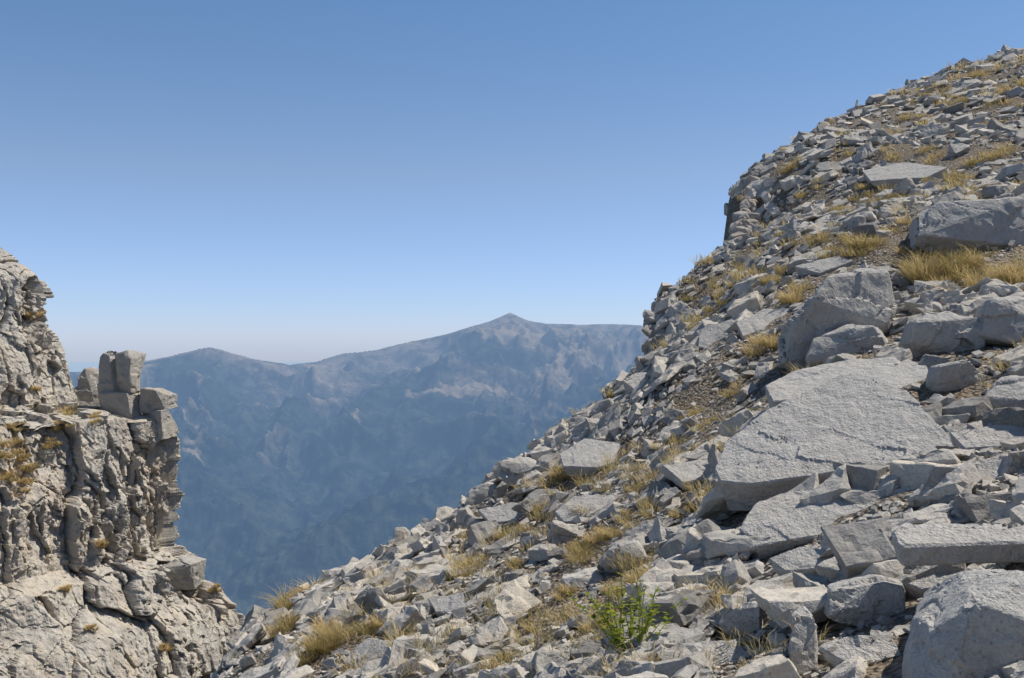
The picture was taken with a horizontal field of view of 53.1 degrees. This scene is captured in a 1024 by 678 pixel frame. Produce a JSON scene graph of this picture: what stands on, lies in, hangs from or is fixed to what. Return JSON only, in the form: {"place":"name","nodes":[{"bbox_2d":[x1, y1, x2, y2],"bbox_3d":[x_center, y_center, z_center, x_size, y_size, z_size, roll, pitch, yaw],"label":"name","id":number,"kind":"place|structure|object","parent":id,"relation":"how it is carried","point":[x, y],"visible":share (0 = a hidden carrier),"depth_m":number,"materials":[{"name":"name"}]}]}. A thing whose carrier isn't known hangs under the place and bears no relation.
{"place":"outdoors","nodes":[
{"label":"outdoors","id":0,"kind":"place"},
{"bbox_2d":[0,247,244,677],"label":"rock cliff","id":1,"kind":"structure","parent":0,"point":[109,476],"depth_m":16.78,"materials":[{"name":"stone"}]},
{"bbox_2d":[74,367,100,406],"bbox_3d":[-7.638,1.053,18.809,0.404,1.080,0.902,0,0,22],"label":"rock pinnacle","id":2,"kind":"object","parent":1,"relation":"on","point":[86,390],"visible":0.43,"depth_m":18.58,"materials":[{"name":"stone"}]},
{"bbox_2d":[97,350,145,418],"bbox_3d":[-6.939,0.865,18.271,0.708,1.355,0.736,0,0,0],"label":"rock pinnacle","id":3,"kind":"object","parent":1,"relation":"on","point":[118,386],"visible":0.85,"depth_m":17.99,"materials":[{"name":"stone"}]},
{"bbox_2d":[139,387,179,439],"bbox_3d":[-6.322,1.317,18.307,0.568,0.912,0.694,0,0,0],"label":"rock pinnacle","id":4,"kind":"object","parent":1,"relation":"on","point":[155,404],"visible":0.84,"depth_m":18.09,"materials":[{"name":"stone"}]},
{"bbox_2d":[163,555,205,589],"bbox_3d":[-5.729,4.059,17.884,0.508,0.577,0.804,0,0,11],"label":"rock pinnacle","id":5,"kind":"object","parent":1,"relation":"on","point":[186,572],"visible":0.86,"depth_m":17.68,"materials":[{"name":"stone"}]},
{"bbox_2d":[67,362,286,366],"bbox_3d":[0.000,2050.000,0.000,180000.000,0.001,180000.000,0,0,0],"label":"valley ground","id":6,"kind":"structure","parent":0,"point":[84,364],"depth_m":82323.30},
{"bbox_2d":[68,361,309,371],"bbox_3d":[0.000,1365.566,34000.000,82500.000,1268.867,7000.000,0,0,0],"label":"mountain range","id":7,"kind":"structure","parent":0,"point":[75,369],"depth_m":33594.23,"materials":[{"name":"stone"}]},
{"bbox_2d":[69,313,648,616],"bbox_3d":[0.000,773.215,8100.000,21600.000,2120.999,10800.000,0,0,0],"label":"distant mountains","id":8,"kind":"structure","parent":0,"point":[292,473],"depth_m":7507.65,"materials":[{"name":"blue stone"}]},
{"bbox_2d":[0,0,1023,361],"label":"sky","id":9,"kind":"structure","parent":0,"point":[262,180],"materials":[{"name":"blue"}]},
{"bbox_2d":[213,44,1023,677],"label":"scree slope ground","id":10,"kind":"structure","parent":0,"point":[882,669],"depth_m":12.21,"materials":[{"name":"grey gravel"}]},
{"bbox_2d":[342,638,391,667],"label":"limestone slab","id":11,"kind":"object","parent":10,"relation":"on","point":[365,647],"depth_m":7.75,"materials":[{"name":"grey stone"}]},
{"bbox_2d":[428,591,487,616],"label":"limestone slab","id":12,"kind":"object","parent":10,"relation":"on","point":[441,605],"depth_m":8.26,"materials":[{"name":"grey stone"}]},
{"bbox_2d":[464,482,497,505],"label":"limestone boulder","id":13,"kind":"object","parent":10,"relation":"on","point":[478,494],"visible":0.5,"depth_m":15.26,"materials":[{"name":"grey stone"}]},
{"bbox_2d":[478,502,525,523],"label":"limestone slab","id":14,"kind":"object","parent":10,"relation":"on","point":[502,513],"depth_m":12.52,"materials":[{"name":"grey stone"}]},
{"bbox_2d":[0,53,1023,677],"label":"dry grass tufts","id":15,"kind":"object","parent":10,"relation":"on","point":[928,269],"visible":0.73,"depth_m":11.58,"materials":[{"name":"plant"}]},
{"bbox_2d":[494,457,535,485],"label":"limestone boulder","id":16,"kind":"object","parent":10,"relation":"on","point":[508,472],"visible":0.62,"depth_m":14.27,"materials":[{"name":"grey stone"}]},
{"bbox_2d":[555,494,622,523],"bbox_3d":[0.808,1.637,9.714,0.796,0.334,0.370,0,0,14],"label":"limestone slab","id":17,"kind":"object","parent":10,"relation":"on","point":[564,513],"depth_m":9.73,"materials":[{"name":"grey stone"}]},
{"bbox_2d":[560,438,619,475],"bbox_3d":[1.075,1.470,12.631,1.000,0.423,0.613,0,0,22],"label":"limestone slab","id":18,"kind":"object","parent":10,"relation":"on","point":[584,453],"depth_m":12.58,"materials":[{"name":"grey stone"}]},
{"bbox_2d":[589,398,613,416],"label":"limestone boulder","id":19,"kind":"object","parent":10,"relation":"on","point":[602,406],"visible":0.45,"depth_m":14.84,"materials":[{"name":"grey stone"}]},
{"bbox_2d":[210,118,1023,677],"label":"scree stones","id":20,"kind":"object","parent":10,"relation":"on","point":[706,548],"visible":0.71,"depth_m":7.54,"materials":[{"name":"stone"}]},
{"bbox_2d":[599,540,648,572],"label":"limestone boulder","id":21,"kind":"object","parent":10,"relation":"on","point":[606,566],"visible":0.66,"depth_m":7.34,"materials":[{"name":"grey stone"}]},
{"bbox_2d":[567,572,689,651],"bbox_3d":[0.559,1.343,4.852,0.406,0.408,0.490,0,0,-43],"label":"green weed plant","id":22,"kind":"object","parent":10,"relation":"on","point":[617,631],"visible":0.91,"depth_m":4.86,"materials":[{"name":"green plant"}]},
{"bbox_2d":[622,372,646,392],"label":"limestone slab","id":23,"kind":"object","parent":10,"relation":"on","point":[631,383],"depth_m":15.20,"materials":[{"name":"grey stone"}]},
{"bbox_2d":[641,311,654,355],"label":"rock outcrop","id":24,"kind":"object","parent":10,"relation":"on","point":[648,329],"visible":0.32,"depth_m":21.60,"materials":[{"name":"grey stone"}]},
{"bbox_2d":[662,460,707,489],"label":"limestone slab","id":25,"kind":"object","parent":10,"relation":"on","point":[689,470],"depth_m":8.57,"materials":[{"name":"grey stone"}]},
{"bbox_2d":[694,581,715,588],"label":"limestone slab","id":26,"kind":"structure","parent":10,"relation":"on","point":[705,583],"depth_m":5.73,"materials":[{"name":"grey stone"}]},
{"bbox_2d":[681,639,745,666],"bbox_3d":[0.862,1.413,4.519,0.359,0.164,0.199,0,0,0],"label":"limestone slab","id":27,"kind":"object","parent":10,"relation":"on","point":[724,651],"depth_m":4.47,"materials":[{"name":"grey stone"}]},
{"bbox_2d":[698,319,732,349],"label":"limestone slab","id":28,"kind":"object","parent":10,"relation":"on","point":[710,335],"depth_m":14.38,"materials":[{"name":"grey stone"}]},
{"bbox_2d":[719,601,770,635],"bbox_3d":[1.109,1.317,4.856,0.248,0.185,0.334,0,0,12],"label":"limestone boulder","id":29,"kind":"object","parent":10,"relation":"on","point":[751,614],"visible":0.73,"depth_m":4.74,"materials":[{"name":"grey stone"}]},
{"bbox_2d":[728,162,768,242],"bbox_3d":[6.879,-3.587,28.283,1.363,3.540,5.960,0,0,19],"label":"rock outcrop","id":30,"kind":"object","parent":10,"relation":"on","point":[745,218],"visible":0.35,"depth_m":27.27,"materials":[{"name":"grey stone"}]},
{"bbox_2d":[736,308,792,339],"bbox_3d":[3.422,-0.129,13.646,0.863,0.588,0.619,0,0,0],"label":"limestone slab","id":31,"kind":"object","parent":10,"relation":"on","point":[756,322],"depth_m":13.60,"materials":[{"name":"grey stone"}]},
{"bbox_2d":[769,547,833,575],"bbox_3d":[1.537,1.172,5.287,0.415,0.174,0.190,0,0,20],"label":"limestone slab","id":32,"kind":"object","parent":10,"relation":"on","point":[805,560],"depth_m":5.28,"materials":[{"name":"grey stone"}]},
{"bbox_2d":[788,606,817,674],"bbox_3d":[1.141,1.174,4.012,0.114,0.260,0.260,0,0,16],"label":"limestone boulder","id":33,"kind":"object","parent":10,"relation":"on","point":[803,649],"visible":0.91,"depth_m":3.92,"materials":[{"name":"grey stone"}]},
{"bbox_2d":[739,490,887,559],"bbox_3d":[1.944,1.101,6.043,1.198,0.425,0.455,0,0,7],"label":"limestone slab","id":34,"kind":"object","parent":10,"relation":"on","point":[787,520],"depth_m":5.99,"materials":[{"name":"grey stone"}]},
{"bbox_2d":[795,256,852,275],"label":"limestone slab","id":35,"kind":"object","parent":10,"relation":"on","point":[822,266],"depth_m":14.77,"materials":[{"name":"grey stone"}]},
{"bbox_2d":[715,374,951,510],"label":"limestone slab","id":36,"kind":"structure","parent":10,"relation":"on","point":[788,444],"depth_m":7.09,"materials":[{"name":"grey stone"}]},
{"bbox_2d":[777,268,895,370],"bbox_3d":[3.473,-0.152,11.143,1.262,1.208,1.292,0,0,0],"label":"limestone boulder","id":37,"kind":"object","parent":10,"relation":"on","point":[861,296],"visible":0.7,"depth_m":10.63,"materials":[{"name":"grey stone"}]},
{"bbox_2d":[813,105,863,130],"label":"rock outcrop","id":38,"kind":"object","parent":10,"relation":"on","point":[827,121],"visible":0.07,"depth_m":36.85,"materials":[{"name":"grey stone"}]},
{"bbox_2d":[765,357,927,407],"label":"limestone slab","id":39,"kind":"structure","parent":10,"relation":"on","point":[886,370],"depth_m":8.89,"materials":[{"name":"grey stone"}]},
{"bbox_2d":[805,324,887,367],"bbox_3d":[3.466,0.088,10.748,0.978,0.489,0.754,0,0,0],"label":"limestone boulder","id":40,"kind":"object","parent":10,"relation":"on","point":[851,339],"visible":0.59,"depth_m":10.41,"materials":[{"name":"grey stone"}]},
{"bbox_2d":[819,635,900,666],"bbox_3d":[1.287,1.179,3.800,0.283,0.147,0.172,0,0,0],"label":"limestone slab","id":41,"kind":"object","parent":10,"relation":"on","point":[870,650],"depth_m":3.79,"materials":[{"name":"grey stone"}]},
{"bbox_2d":[823,574,905,625],"bbox_3d":[1.515,1.117,4.433,0.407,0.222,0.383,0,0,0],"label":"limestone boulder","id":42,"kind":"object","parent":10,"relation":"on","point":[863,600],"visible":0.88,"depth_m":4.26,"materials":[{"name":"grey stone"}]},
{"bbox_2d":[862,162,946,186],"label":"limestone slab","id":43,"kind":"structure","parent":10,"relation":"on","point":[893,174],"depth_m":23.96,"materials":[{"name":"grey stone"}]},
{"bbox_2d":[900,566,975,596],"bbox_3d":[1.822,1.051,4.377,0.312,0.162,0.173,0,0,31],"label":"limestone slab","id":44,"kind":"object","parent":10,"relation":"on","point":[919,587],"depth_m":4.36,"materials":[{"name":"grey stone"}]},
{"bbox_2d":[899,311,985,357],"bbox_3d":[3.982,-0.029,9.610,0.729,0.461,0.726,0,0,0],"label":"limestone boulder","id":45,"kind":"object","parent":10,"relation":"on","point":[943,331],"visible":0.73,"depth_m":9.30,"materials":[{"name":"grey stone"}]},
{"bbox_2d":[925,361,984,391],"bbox_3d":[3.653,0.348,8.475,0.579,0.345,0.577,0,0,0],"label":"limestone boulder","id":46,"kind":"object","parent":10,"relation":"on","point":[950,376],"visible":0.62,"depth_m":8.26,"materials":[{"name":"grey stone"}]},
{"bbox_2d":[891,521,1023,565],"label":"limestone slab","id":47,"kind":"object","parent":10,"relation":"on","point":[933,544],"depth_m":4.14,"materials":[{"name":"grey stone"}]},
{"bbox_2d":[902,569,1023,677],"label":"limestone boulder","id":48,"kind":"object","parent":10,"relation":"on","point":[967,624],"visible":1,"depth_m":3.08,"materials":[{"name":"grey stone"}]},
{"bbox_2d":[908,197,1023,254],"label":"limestone boulder","id":49,"kind":"object","parent":10,"relation":"on","point":[981,223],"visible":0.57,"depth_m":13.58,"materials":[{"name":"grey stone"}]},
{"bbox_2d":[949,425,1023,450],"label":"limestone slab","id":50,"kind":"object","parent":10,"relation":"on","point":[977,439],"depth_m":6.53,"materials":[{"name":"grey stone"}]},
{"bbox_2d":[969,296,1023,344],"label":"limestone boulder","id":51,"kind":"object","parent":10,"relation":"on","point":[1000,319],"visible":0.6,"depth_m":9.20,"materials":[{"name":"grey stone"}]},
{"bbox_2d":[974,459,1023,478],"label":"limestone slab","id":52,"kind":"object","parent":10,"relation":"on","point":[992,468],"depth_m":5.73,"materials":[{"name":"grey stone"}]},
{"bbox_2d":[985,375,1023,408],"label":"limestone boulder","id":53,"kind":"object","parent":10,"relation":"on","point":[1006,391],"visible":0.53,"depth_m":7.37,"materials":[{"name":"grey stone"}]},
{"bbox_2d":[999,450,1023,474],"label":"limestone boulder","id":54,"kind":"object","parent":10,"relation":"on","point":[1013,461],"visible":0.77,"depth_m":5.63,"materials":[{"name":"grey stone"}]}
]}

